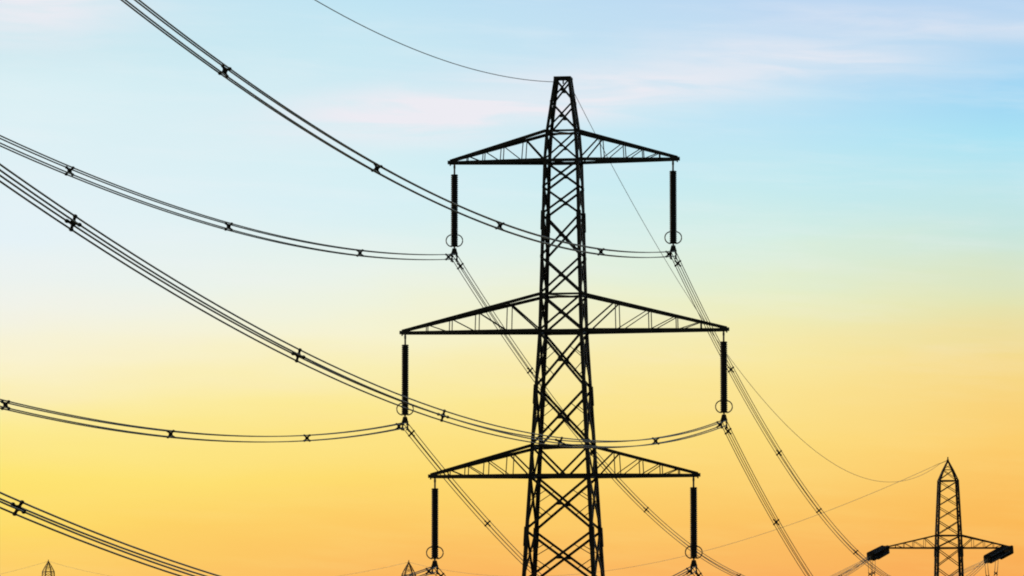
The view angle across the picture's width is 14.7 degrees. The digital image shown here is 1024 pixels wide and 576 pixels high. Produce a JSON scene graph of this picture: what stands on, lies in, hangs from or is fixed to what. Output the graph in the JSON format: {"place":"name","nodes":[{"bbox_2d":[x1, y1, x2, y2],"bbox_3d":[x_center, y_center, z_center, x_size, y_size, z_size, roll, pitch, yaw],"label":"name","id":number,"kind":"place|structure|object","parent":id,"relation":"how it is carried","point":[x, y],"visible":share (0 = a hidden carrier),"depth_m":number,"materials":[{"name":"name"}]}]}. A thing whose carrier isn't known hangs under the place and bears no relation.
{"place":"outdoors","nodes":[
{"label":"outdoors","id":0,"kind":"place"},
{"bbox_2d":[0,0,1023,575],"label":"sky","id":1,"kind":"structure","parent":0,"point":[850,174],"materials":[{"name":"multicoloured"}]},
{"bbox_3d":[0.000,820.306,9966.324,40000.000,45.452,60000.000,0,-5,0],"label":"ground","id":2,"kind":"structure","parent":0,"visible":0},
{"bbox_2d":[42,560,54,575],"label":"transmission pylon","id":3,"kind":"object","parent":2,"relation":"on","point":[45,567],"visible":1,"depth_m":1106.84,"materials":[{"name":"metal"}]},
{"bbox_2d":[49,561,407,575],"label":"earth wire","id":4,"kind":"object","parent":3,"relation":"attached to","point":[341,575],"visible":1,"depth_m":927.19,"materials":[{"name":"metal"}]},
{"bbox_2d":[401,560,415,575],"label":"transmission pylon","id":5,"kind":"object","parent":2,"relation":"on","point":[405,569],"visible":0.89,"depth_m":897.30,"materials":[{"name":"metal"}]},
{"bbox_2d":[409,463,939,575],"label":"earth wire","id":6,"kind":"object","parent":5,"relation":"attached to","point":[727,544],"visible":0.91,"depth_m":637.83,"materials":[{"name":"metal"}]},
{"bbox_2d":[399,76,728,575],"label":"transmission pylon","id":7,"kind":"object","parent":2,"relation":"on","point":[581,296],"visible":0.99,"depth_m":300.49,"materials":[{"name":"metal"}]},
{"bbox_2d":[396,335,413,430],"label":"insulator string","id":8,"kind":"object","parent":7,"relation":"hanging from","point":[405,374],"visible":0.95,"depth_m":302.02,"materials":[{"name":"ceramic"}]},
{"bbox_2d":[0,399,407,442],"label":"conductor bundle","id":9,"kind":"object","parent":8,"relation":"hanging from","point":[7,402],"visible":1,"depth_m":240.05,"materials":[{"name":"metal"}]},
{"bbox_2d":[404,423,541,575],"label":"conductor bundle","id":10,"kind":"object","parent":8,"relation":"hanging from","point":[413,435],"visible":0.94,"depth_m":319.80,"materials":[{"name":"metal"}]},
{"bbox_2d":[315,0,552,81],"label":"earth wire","id":11,"kind":"object","parent":7,"relation":"attached to","point":[423,52],"visible":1,"depth_m":257.94,"materials":[{"name":"metal"}]},
{"bbox_2d":[426,478,443,574],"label":"insulator string","id":12,"kind":"object","parent":7,"relation":"hanging from","point":[434,522],"visible":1,"depth_m":300.79,"materials":[{"name":"ceramic"}]},
{"bbox_2d":[405,566,436,575],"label":"conductor bundle","id":13,"kind":"object","parent":12,"relation":"hanging from","point":[427,570],"visible":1,"depth_m":297.87,"materials":[{"name":"metal"}]},
{"bbox_2d":[446,165,462,262],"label":"insulator string","id":14,"kind":"object","parent":7,"relation":"hanging from","point":[454,234],"visible":0.98,"depth_m":302.47,"materials":[{"name":"ceramic"}]},
{"bbox_2d":[0,135,456,259],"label":"conductor bundle","id":15,"kind":"object","parent":14,"relation":"hanging from","point":[229,225],"visible":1,"depth_m":234.43,"materials":[{"name":"metal"}]},
{"bbox_2d":[453,256,869,575],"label":"conductor bundle","id":16,"kind":"object","parent":14,"relation":"hanging from","point":[462,269],"visible":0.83,"depth_m":354.34,"materials":[{"name":"metal"}]},
{"bbox_2d":[664,161,681,259],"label":"insulator string","id":17,"kind":"object","parent":7,"relation":"hanging from","point":[673,231],"visible":1,"depth_m":299.99,"materials":[{"name":"ceramic"}]},
{"bbox_2d":[121,0,675,257],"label":"conductor bundle","id":18,"kind":"object","parent":17,"relation":"hanging from","point":[224,71],"visible":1,"depth_m":200.32,"materials":[{"name":"metal"}]},
{"bbox_2d":[672,254,987,575],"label":"conductor bundle","id":19,"kind":"object","parent":17,"relation":"hanging from","point":[677,264],"visible":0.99,"depth_m":344.35,"materials":[{"name":"metal"}]},
{"bbox_2d":[685,477,702,573],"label":"insulator string","id":20,"kind":"object","parent":7,"relation":"hanging from","point":[693,546],"visible":1,"depth_m":297.86,"materials":[{"name":"ceramic"}]},
{"bbox_2d":[0,492,695,575],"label":"conductor bundle","id":21,"kind":"object","parent":20,"relation":"hanging from","point":[17,508],"visible":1,"depth_m":159.50,"materials":[{"name":"metal"}]},
{"bbox_2d":[715,331,732,428],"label":"insulator string","id":22,"kind":"object","parent":7,"relation":"hanging from","point":[723,400],"visible":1,"depth_m":298.40,"materials":[{"name":"ceramic"}]},
{"bbox_2d":[0,163,726,447],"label":"conductor bundle","id":23,"kind":"object","parent":22,"relation":"hanging from","point":[74,223],"visible":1,"depth_m":176.33,"materials":[{"name":"metal"}]},
{"bbox_2d":[723,423,812,575],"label":"conductor bundle","id":24,"kind":"object","parent":22,"relation":"hanging from","point":[777,520],"visible":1,"depth_m":318.55,"materials":[{"name":"metal"}]},
{"bbox_2d":[575,95,937,481],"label":"earth wire","id":25,"kind":"object","parent":7,"relation":"attached to","point":[708,327],"visible":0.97,"depth_m":361.58,"materials":[{"name":"metal"}]},
{"bbox_2d":[889,457,1011,575],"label":"transmission pylon","id":26,"kind":"object","parent":2,"relation":"on","point":[937,547],"visible":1,"depth_m":550.83,"materials":[{"name":"metal"}]},
{"bbox_2d":[867,545,888,560],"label":"strain insulator","id":27,"kind":"object","parent":26,"relation":"attached to","point":[878,552],"visible":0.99,"depth_m":548.11,"materials":[{"name":"ceramic"}]},
{"bbox_2d":[868,556,874,575],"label":"jumper loop","id":28,"kind":"object","parent":27,"relation":"hanging from","point":[871,574],"visible":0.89,"depth_m":546.92,"materials":[{"name":"metal"}]},
{"bbox_2d":[983,545,1009,563],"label":"strain insulator","id":29,"kind":"object","parent":26,"relation":"attached to","point":[998,553],"visible":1,"depth_m":548.18,"materials":[{"name":"ceramic"}]},
{"bbox_2d":[1001,545,1013,559],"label":"strain insulator","id":30,"kind":"object","parent":26,"relation":"attached to","point":[1011,552],"visible":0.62,"depth_m":552.15,"materials":[{"name":"ceramic"}]},
{"bbox_2d":[950,561,983,575],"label":"conductor bundle","id":31,"kind":"object","parent":30,"relation":"attached to","point":[969,569],"visible":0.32,"depth_m":566.96,"materials":[{"name":"metal"}]},
{"bbox_2d":[985,559,997,575],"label":"jumper loop","id":32,"kind":"object","parent":30,"relation":"hanging from","point":[994,570],"visible":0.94,"depth_m":554.98,"materials":[{"name":"metal"}]},
{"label":"strain insulator","id":33,"kind":"object","parent":26,"relation":"attached to","visible":0},
{"bbox_2d":[831,558,866,575],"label":"conductor bundle","id":34,"kind":"object","parent":33,"relation":"attached to","point":[848,568],"visible":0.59,"depth_m":567.96,"materials":[{"name":"metal"}]}
]}

